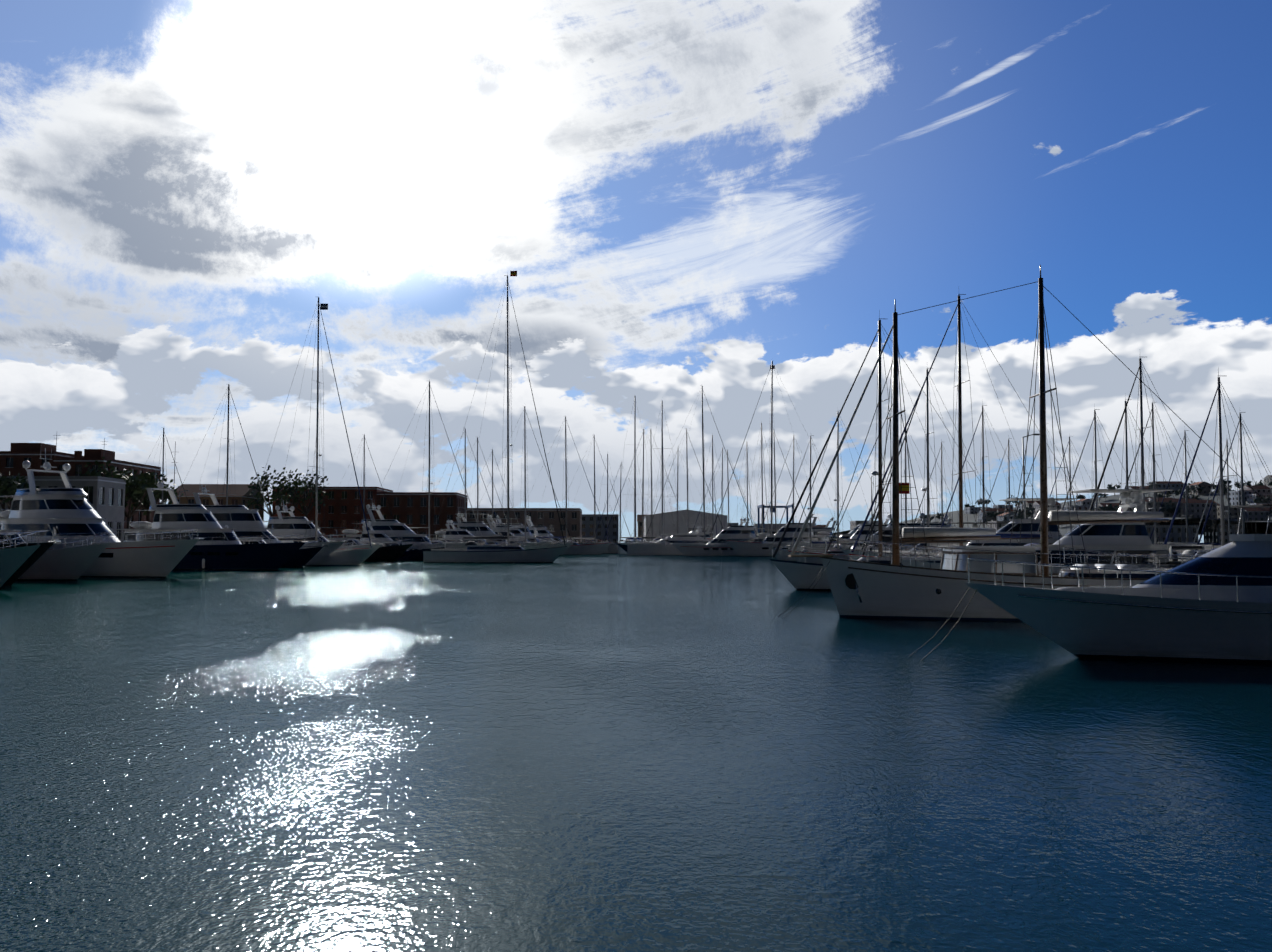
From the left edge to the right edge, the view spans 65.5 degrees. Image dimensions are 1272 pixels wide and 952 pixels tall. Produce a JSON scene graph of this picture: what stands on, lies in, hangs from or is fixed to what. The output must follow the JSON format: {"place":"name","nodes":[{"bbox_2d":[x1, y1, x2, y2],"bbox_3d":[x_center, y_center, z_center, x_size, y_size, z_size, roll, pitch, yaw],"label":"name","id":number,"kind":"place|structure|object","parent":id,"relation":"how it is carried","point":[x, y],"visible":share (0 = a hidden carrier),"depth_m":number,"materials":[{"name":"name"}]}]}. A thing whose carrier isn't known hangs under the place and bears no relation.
{"place":"outdoors","nodes":[
{"label":"outdoors","id":0,"kind":"place"},
{"bbox_2d":[0,435,581,541],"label":"buildings","id":1,"kind":"structure","parent":0,"point":[105,497],"depth_m":272.77,"materials":[{"name":"brown brick"}]},
{"bbox_2d":[0,552,1271,951],"bbox_3d":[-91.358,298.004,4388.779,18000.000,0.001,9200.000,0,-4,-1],"label":"harbour water","id":2,"kind":"structure","parent":0,"point":[610,752],"depth_m":11.42,"materials":[{"name":"blue liquid"}]},
{"bbox_2d":[0,532,39,586],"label":"yacht","id":3,"kind":"object","parent":2,"relation":"on","point":[12,560],"visible":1,"depth_m":52.21,"materials":[{"name":"blue"}]},
{"bbox_2d":[0,530,60,584],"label":"yacht","id":4,"kind":"object","parent":2,"relation":"on","point":[37,554],"visible":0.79,"depth_m":60.71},
{"bbox_2d":[0,503,109,579],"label":"yacht","id":5,"kind":"object","parent":2,"relation":"on","point":[72,563],"visible":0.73,"depth_m":69.33,"materials":[{"name":"white"}]},
{"bbox_2d":[0,448,203,577],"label":"yacht","id":6,"kind":"object","parent":2,"relation":"on","point":[68,511],"visible":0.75,"depth_m":79.01,"materials":[{"name":"white"}]},
{"bbox_2d":[132,428,188,503],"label":"sailboat","id":7,"kind":"object","parent":2,"relation":"on","point":[163,439],"visible":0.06,"depth_m":168.65,"materials":[{"name":"grey metal"}]},
{"bbox_2d":[111,472,308,569],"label":"yacht","id":8,"kind":"object","parent":2,"relation":"on","point":[218,547],"visible":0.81,"depth_m":98.21,"materials":[{"name":"blue"}]},
{"bbox_2d":[176,384,269,516],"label":"sailboat","id":9,"kind":"object","parent":2,"relation":"on","point":[228,442],"visible":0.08,"depth_m":149.15,"materials":[{"name":"grey metal"}]},
{"bbox_2d":[148,485,344,564],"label":"yacht","id":10,"kind":"object","parent":2,"relation":"on","point":[241,520],"visible":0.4,"depth_m":117.05,"materials":[{"name":"white plastic"}]},
{"bbox_2d":[224,525,323,566],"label":"yacht","id":11,"kind":"object","parent":2,"relation":"on","point":[301,557],"visible":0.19,"depth_m":106.72,"materials":[{"name":"blue"}]},
{"bbox_2d":[265,525,352,551],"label":"yacht","id":12,"kind":"object","parent":2,"relation":"on","point":[334,551],"visible":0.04,"depth_m":120.57,"materials":[{"name":"white plastic"}]},
{"bbox_2d":[255,297,372,564],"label":"sailboat","id":13,"kind":"object","parent":2,"relation":"on","point":[355,557],"visible":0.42,"depth_m":116.86,"materials":[{"name":"grey"}]},
{"bbox_2d":[320,270,774,368],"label":"masthead flags","id":14,"kind":"object","parent":13,"relation":"on","point":[325,306],"visible":0.88,"depth_m":118.73,"materials":[{"name":"black fabric"}]},
{"bbox_2d":[263,501,381,562],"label":"yacht","id":15,"kind":"object","parent":2,"relation":"on","point":[280,526],"visible":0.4,"depth_m":132.13,"materials":[{"name":"white plastic"}]},
{"bbox_2d":[334,435,393,529],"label":"sailboat","id":16,"kind":"object","parent":2,"relation":"on","point":[364,487],"visible":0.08,"depth_m":209.07,"materials":[{"name":"grey metal"}]},
{"bbox_2d":[317,527,412,561],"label":"yacht","id":17,"kind":"object","parent":2,"relation":"on","point":[390,553],"visible":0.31,"depth_m":135.55,"materials":[{"name":"blue"}]},
{"bbox_2d":[359,521,444,560],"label":"yacht","id":18,"kind":"object","parent":2,"relation":"on","point":[406,555],"visible":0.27,"depth_m":144.84,"materials":[{"name":"white"}]},
{"bbox_2d":[330,503,476,550],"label":"yacht","id":19,"kind":"object","parent":2,"relation":"on","point":[393,530],"visible":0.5,"depth_m":153.03,"materials":[{"name":"blue"}]},
{"bbox_2d":[362,379,484,544],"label":"sailboat","id":20,"kind":"object","parent":2,"relation":"on","point":[429,491],"visible":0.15,"depth_m":169.31,"materials":[{"name":"grey metal"}]},
{"bbox_2d":[409,527,483,544],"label":"yacht","id":21,"kind":"object","parent":2,"relation":"on","point":[434,541],"visible":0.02,"depth_m":159.66,"materials":[{"name":"white plastic"}]},
{"bbox_2d":[430,429,499,537],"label":"sailboat","id":22,"kind":"object","parent":2,"relation":"on","point":[465,476],"visible":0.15,"depth_m":224.48,"materials":[{"name":"grey metal"}]},
{"bbox_2d":[434,437,506,525],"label":"sailboat","id":23,"kind":"object","parent":2,"relation":"in","point":[478,504],"visible":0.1,"depth_m":231.62,"materials":[{"name":"blue"}]},
{"bbox_2d":[443,535,503,544],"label":"yacht","id":24,"kind":"object","parent":2,"relation":"on","point":[461,542],"visible":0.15,"depth_m":166.51,"materials":[{"name":"white"}]},
{"bbox_2d":[430,520,530,548],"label":"yacht","id":25,"kind":"object","parent":2,"relation":"on","point":[452,534],"visible":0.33,"depth_m":174.75,"materials":[{"name":"white plastic"}]},
{"bbox_2d":[461,447,517,521],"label":"sailboat","id":26,"kind":"object","parent":2,"relation":"in","point":[492,485],"visible":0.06,"depth_m":239.49,"materials":[{"name":"blue"}]},
{"bbox_2d":[435,507,550,548],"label":"yacht","id":27,"kind":"object","parent":2,"relation":"on","point":[485,532],"visible":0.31,"depth_m":190.04,"materials":[{"name":"white plastic"}]},
{"bbox_2d":[423,272,566,562],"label":"sailboat","id":28,"kind":"object","parent":2,"relation":"in","point":[473,552],"visible":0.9,"depth_m":130.12,"materials":[{"name":"white"}]},
{"bbox_2d":[455,527,536,549],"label":"yacht","id":29,"kind":"object","parent":2,"relation":"on","point":[496,543],"visible":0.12,"depth_m":181.65,"materials":[{"name":"white plastic"}]},
{"bbox_2d":[475,406,572,555],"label":"sailboat","id":30,"kind":"object","parent":2,"relation":"on","point":[568,545],"visible":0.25,"depth_m":199.49,"materials":[{"name":"blue"}]},
{"bbox_2d":[484,522,569,543],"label":"yacht","id":31,"kind":"object","parent":2,"relation":"on","point":[496,531],"visible":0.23,"depth_m":204.05,"materials":[{"name":"white plastic"}]},
{"bbox_2d":[486,511,574,543],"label":"yacht","id":32,"kind":"object","parent":2,"relation":"on","point":[515,531],"visible":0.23,"depth_m":211.51,"materials":[{"name":"white plastic"}]},
{"bbox_2d":[506,539,561,547],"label":"yacht","id":33,"kind":"object","parent":2,"relation":"on","point":[548,546],"visible":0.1,"depth_m":193.89,"materials":[{"name":"blue"}]},
{"bbox_2d":[494,515,582,544],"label":"yacht","id":34,"kind":"object","parent":2,"relation":"on","point":[519,526],"visible":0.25,"depth_m":225.89,"materials":[{"name":"white plastic"}]},
{"bbox_2d":[527,515,593,541],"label":"yacht","id":35,"kind":"object","parent":2,"relation":"on","point":[541,530],"visible":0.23,"depth_m":241.13,"materials":[{"name":"white plastic"}]},
{"bbox_2d":[532,528,588,543],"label":"yacht","id":36,"kind":"object","parent":2,"relation":"on","point":[536,534],"visible":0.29,"depth_m":233.50,"materials":[{"name":"blue"}]},
{"bbox_2d":[519,416,610,554],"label":"sailboat","id":37,"kind":"object","parent":2,"relation":"on","point":[575,548],"visible":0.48,"depth_m":212.48,"materials":[{"name":"blue"}]},
{"bbox_2d":[556,435,630,553],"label":"sailboat","id":38,"kind":"object","parent":2,"relation":"on","point":[606,551],"visible":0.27,"depth_m":237.33,"materials":[{"name":"blue"}]},
{"bbox_2d":[597,454,617,543],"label":"sailboat","id":39,"kind":"object","parent":2,"relation":"on","point":[607,502],"visible":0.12,"depth_m":243.55,"materials":[{"name":"blue"}]},
{"bbox_2d":[592,465,649,542],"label":"sailboat","id":40,"kind":"object","parent":2,"relation":"on","point":[620,540],"visible":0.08,"depth_m":251.67,"materials":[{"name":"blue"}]},
{"bbox_2d":[616,396,650,554],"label":"sailboat","id":41,"kind":"object","parent":2,"relation":"on","point":[635,539],"visible":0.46,"depth_m":221.82,"materials":[{"name":"grey"}]},
{"bbox_2d":[603,429,687,541],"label":"sailboat","id":42,"kind":"object","parent":2,"relation":"on","point":[651,527],"visible":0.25,"depth_m":245.99,"materials":[{"name":"grey metal"}]},
{"bbox_2d":[601,429,691,553],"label":"sailboat","id":43,"kind":"object","parent":2,"relation":"on","point":[612,548],"visible":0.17,"depth_m":235.62,"materials":[{"name":"grey metal"}]},
{"bbox_2d":[646,401,677,545],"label":"sailboat","id":44,"kind":"object","parent":2,"relation":"on","point":[664,542],"visible":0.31,"depth_m":212.23,"materials":[{"name":"grey metal"}]},
{"bbox_2d":[617,526,711,551],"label":"yacht","id":45,"kind":"object","parent":2,"relation":"on","point":[623,547],"visible":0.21,"depth_m":205.90,"materials":[{"name":"white plastic"}]},
{"bbox_2d":[647,523,712,541],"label":"yacht","id":46,"kind":"object","parent":2,"relation":"on","point":[707,532],"visible":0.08,"depth_m":216.44,"materials":[{"name":"white plastic"}]},
{"bbox_2d":[644,450,718,541],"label":"sailboat","id":47,"kind":"object","parent":2,"relation":"on","point":[677,497],"visible":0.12,"depth_m":250.18,"materials":[{"name":"grey"}]},
{"bbox_2d":[642,429,722,538],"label":"sailboat","id":48,"kind":"object","parent":2,"relation":"on","point":[687,520],"visible":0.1,"depth_m":228.35,"materials":[{"name":"grey metal"}]},
{"bbox_2d":[627,386,757,555],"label":"sailboat","id":49,"kind":"object","parent":2,"relation":"on","point":[647,549],"visible":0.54,"depth_m":202.35,"materials":[{"name":"blue"}]},
{"bbox_2d":[701,435,724,538],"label":"sailboat","id":50,"kind":"object","parent":2,"relation":"on","point":[712,460],"visible":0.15,"depth_m":240.35,"materials":[{"name":"blue"}]},
{"bbox_2d":[670,518,769,555],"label":"yacht","id":51,"kind":"object","parent":2,"relation":"on","point":[717,545],"visible":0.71,"depth_m":193.88,"materials":[{"name":"white plastic"}]},
{"bbox_2d":[693,448,752,530],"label":"sailboat","id":52,"kind":"object","parent":2,"relation":"on","point":[721,492],"visible":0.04,"depth_m":246.48,"materials":[{"name":"blue"}]},
{"bbox_2d":[695,450,757,532],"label":"sailboat","id":53,"kind":"object","parent":2,"relation":"on","point":[728,491],"visible":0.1,"depth_m":254.59,"materials":[{"name":"blue"}]},
{"bbox_2d":[737,442,758,527],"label":"sailboat","id":54,"kind":"object","parent":2,"relation":"on","point":[747,487],"visible":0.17,"depth_m":244.75,"materials":[{"name":"blue"}]},
{"bbox_2d":[750,421,774,533],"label":"sailboat","id":55,"kind":"object","parent":2,"relation":"on","point":[762,472],"visible":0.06,"depth_m":220.85,"materials":[{"name":"blue"}]},
{"bbox_2d":[730,429,808,530],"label":"sailboat","id":56,"kind":"object","parent":2,"relation":"on","point":[775,479],"visible":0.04,"depth_m":230.97,"materials":[{"name":"blue"}]},
{"bbox_2d":[707,361,840,555],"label":"sailboat","id":57,"kind":"object","parent":2,"relation":"on","point":[772,486],"visible":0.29,"depth_m":196.89,"materials":[{"name":"blue"}]},
{"bbox_2d":[726,514,835,556],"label":"yacht","id":58,"kind":"object","parent":2,"relation":"on","point":[748,549],"visible":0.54,"depth_m":189.20,"materials":[{"name":"white plastic"}]},
{"bbox_2d":[758,435,831,536],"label":"sailboat","id":59,"kind":"object","parent":2,"relation":"on","point":[793,480],"visible":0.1,"depth_m":237.08,"materials":[{"name":"blue"}]},
{"bbox_2d":[770,435,857,560],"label":"sailboat","id":60,"kind":"object","parent":2,"relation":"on","point":[782,555],"visible":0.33,"depth_m":140.01,"materials":[{"name":"white"}]},
{"bbox_2d":[812,517,841,540],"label":"yacht","id":61,"kind":"object","parent":2,"relation":"on","point":[826,529],"visible":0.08,"depth_m":214.57,"materials":[{"name":"white plastic"}]},
{"bbox_2d":[795,516,877,546],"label":"yacht","id":62,"kind":"object","parent":2,"relation":"on","point":[850,534],"visible":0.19,"depth_m":184.29,"materials":[{"name":"white plastic"}]},
{"bbox_2d":[786,514,891,550],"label":"yacht","id":63,"kind":"object","parent":2,"relation":"on","point":[864,532],"visible":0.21,"depth_m":150.34,"materials":[{"name":"white plastic"}]},
{"bbox_2d":[789,411,904,563],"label":"sailboat","id":64,"kind":"object","parent":2,"relation":"on","point":[817,560],"visible":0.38,"depth_m":120.01,"materials":[{"name":"white"}]},
{"bbox_2d":[801,513,926,552],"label":"yacht","id":65,"kind":"object","parent":2,"relation":"on","point":[888,528],"visible":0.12,"depth_m":124.42,"materials":[{"name":"white plastic"}]},
{"bbox_2d":[770,310,1020,589],"bbox_3d":[15.031,-1.231,56.367,15.000,16.673,4.495,0,-4,-1],"label":"sailboat","id":66,"kind":"object","parent":2,"relation":"on","point":[800,575],"visible":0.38,"depth_m":55.88,"materials":[{"name":"white"}]},
{"bbox_2d":[860,423,933,550],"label":"sailboat","id":67,"kind":"object","parent":2,"relation":"on","point":[905,473],"visible":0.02,"depth_m":110.47,"materials":[{"name":"blue"}]},
{"bbox_2d":[838,522,1004,558],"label":"yacht","id":68,"kind":"object","parent":2,"relation":"on","point":[848,552],"visible":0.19,"depth_m":94.72,"materials":[{"name":"white"}]},
{"bbox_2d":[861,368,1003,555],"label":"sailboat","id":69,"kind":"object","parent":2,"relation":"on","point":[927,489],"visible":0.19,"depth_m":75.40,"materials":[{"name":"blue"}]},
{"bbox_2d":[926,510,952,527],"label":"yacht","id":70,"kind":"object","parent":2,"relation":"on","point":[946,525],"visible":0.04,"depth_m":155.57,"materials":[{"name":"blue"}]},
{"bbox_2d":[914,439,982,527],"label":"sailboat","id":71,"kind":"object","parent":2,"relation":"on","point":[941,490],"visible":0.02,"depth_m":140.85,"materials":[{"name":"blue"}]},
{"bbox_2d":[849,294,1085,559],"bbox_3d":[21.784,-2.264,62.593,17.000,19.752,5.094,0,-4,-1],"label":"sailboat","id":72,"kind":"object","parent":2,"relation":"on","point":[1004,535],"visible":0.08,"depth_m":62.44,"materials":[{"name":"blue"}]},
{"bbox_2d":[864,492,1078,555],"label":"yacht","id":73,"kind":"object","parent":2,"relation":"on","point":[1026,528],"visible":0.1,"depth_m":71.37,"materials":[{"name":"white"}]},
{"bbox_2d":[941,401,1018,527],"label":"sailboat","id":74,"kind":"object","parent":2,"relation":"on","point":[982,466],"visible":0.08,"depth_m":95.74,"materials":[{"name":"blue"}]},
{"bbox_2d":[979,435,1039,527],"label":"sailboat","id":75,"kind":"object","parent":2,"relation":"on","point":[1008,464],"visible":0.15,"depth_m":136.22,"materials":[{"name":"blue"}]},
{"bbox_2d":[778,265,1271,620],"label":"ketch","id":76,"kind":"object","parent":2,"relation":"on","point":[868,589],"visible":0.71,"depth_m":34.87,"materials":[{"name":"white"}]},
{"bbox_2d":[1013,435,1087,518],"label":"sailboat","id":77,"kind":"object","parent":2,"relation":"on","point":[1051,475],"visible":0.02,"depth_m":121.08,"materials":[{"name":"blue"}]},
{"bbox_2d":[900,477,1211,572],"bbox_3d":[21.649,3.326,50.184,17.100,7.000,4.308,0,-4,-1],"label":"yacht","id":78,"kind":"object","parent":2,"relation":"on","point":[1128,538],"visible":0.25,"depth_m":49.25,"materials":[{"name":"white"}]},
{"bbox_2d":[1049,437,1093,530],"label":"sailboat","id":79,"kind":"object","parent":2,"relation":"on","point":[1069,475],"visible":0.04,"depth_m":131.36,"materials":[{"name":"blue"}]},
{"bbox_2d":[909,534,1271,663],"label":"yacht","id":80,"kind":"object","parent":2,"relation":"on","point":[1215,605],"visible":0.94,"depth_m":22.28,"materials":[{"name":"white"}]},
{"bbox_2d":[1057,409,1145,525],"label":"sailboat","id":81,"kind":"object","parent":2,"relation":"on","point":[1094,440],"visible":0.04,"depth_m":85.91,"materials":[{"name":"blue"}]},
{"bbox_2d":[1089,398,1200,555],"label":"sailboat","id":82,"kind":"object","parent":2,"relation":"on","point":[1126,445],"visible":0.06,"depth_m":75.87,"materials":[{"name":"blue"}]},
{"bbox_2d":[1089,358,1228,555],"bbox_3d":[32.926,-0.385,62.699,11.263,15.500,3.375,0,-4,-1],"label":"sailboat","id":83,"kind":"object","parent":2,"relation":"on","point":[1143,484],"visible":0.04,"depth_m":62.69,"materials":[{"name":"blue"}]},
{"bbox_2d":[1061,505,1271,566],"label":"yacht","id":84,"kind":"object","parent":2,"relation":"on","point":[1200,552],"visible":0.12,"depth_m":46.09,"materials":[{"name":"white plastic"}]},
{"bbox_2d":[1117,402,1220,555],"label":"sailboat","id":85,"kind":"object","parent":2,"relation":"on","point":[1185,552],"visible":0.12,"depth_m":90.94,"materials":[{"name":"blue"}]},
{"bbox_2d":[1150,430,1225,553],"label":"sailboat","id":86,"kind":"object","parent":2,"relation":"on","point":[1187,506],"visible":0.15,"depth_m":111.16,"materials":[{"name":"grey metal"}]},
{"bbox_2d":[1164,369,1271,549],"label":"sailboat","id":87,"kind":"object","parent":2,"relation":"on","point":[1221,476],"visible":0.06,"depth_m":55.63,"materials":[{"name":"blue"}]},
{"bbox_2d":[1192,412,1271,553],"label":"sailboat","id":88,"kind":"object","parent":2,"relation":"on","point":[1242,488],"visible":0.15,"depth_m":80.98,"materials":[{"name":"grey metal"}]},
{"bbox_2d":[1194,440,1269,549],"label":"sailboat","id":89,"kind":"object","parent":2,"relation":"on","point":[1227,484],"visible":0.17,"depth_m":126.49,"materials":[{"name":"grey metal"}]},
{"bbox_2d":[0,0,1271,542],"label":"sky","id":90,"kind":"structure","parent":0,"point":[682,197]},
{"bbox_2d":[643,509,727,540],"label":"boatyard shed","id":91,"kind":"structure","parent":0,"point":[670,527],"depth_m":284.85,"materials":[{"name":"white paint"}]},
{"bbox_2d":[179,434,1220,566],"bbox_3d":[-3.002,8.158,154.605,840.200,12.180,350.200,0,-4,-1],"label":"quays","id":92,"kind":"structure","parent":0,"point":[1176,561],"depth_m":88.41,"materials":[{"name":"concrete"}]},
{"bbox_2d":[0,457,329,528],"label":"waterfront trees","id":93,"kind":"object","parent":92,"relation":"on","point":[137,494],"visible":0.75,"depth_m":178.97,"materials":[{"name":"green plant"}]},
{"bbox_2d":[171,441,177,503],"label":"radio mast","id":94,"kind":"object","parent":92,"relation":"on","point":[174,467],"visible":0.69,"depth_m":228.24,"materials":[{"name":"grey metal"}]},
{"bbox_2d":[757,505,792,532],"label":"travel lift","id":95,"kind":"object","parent":92,"relation":"on","point":[760,506],"visible":0.33,"depth_m":281.14,"materials":[{"name":"blue metal"}]},
{"bbox_2d":[582,514,1241,543],"bbox_3d":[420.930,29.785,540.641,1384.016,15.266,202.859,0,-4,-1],"label":"town","id":96,"kind":"object","parent":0,"point":[613,528],"visible":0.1,"depth_m":458.21,"materials":[{"name":"paint"}]},
{"bbox_2d":[833,492,1271,536],"bbox_3d":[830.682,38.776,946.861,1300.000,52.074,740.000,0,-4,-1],"label":"headland terrain","id":97,"kind":"structure","parent":0,"point":[1261,528],"depth_m":840.87,"materials":[{"name":"green plant"}]},
{"bbox_2d":[925,479,1271,527],"bbox_3d":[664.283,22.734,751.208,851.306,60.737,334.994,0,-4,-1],"label":"headland trees","id":98,"kind":"object","parent":97,"relation":"on","point":[995,514],"visible":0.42,"depth_m":772.33,"materials":[{"name":"green plant"}]},
{"bbox_2d":[964,475,1271,523],"bbox_3d":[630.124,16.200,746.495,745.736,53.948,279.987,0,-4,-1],"label":"headland houses","id":99,"kind":"structure","parent":97,"relation":"on","point":[1234,497],"depth_m":700.17,"materials":[{"name":"white paint"}]}
]}

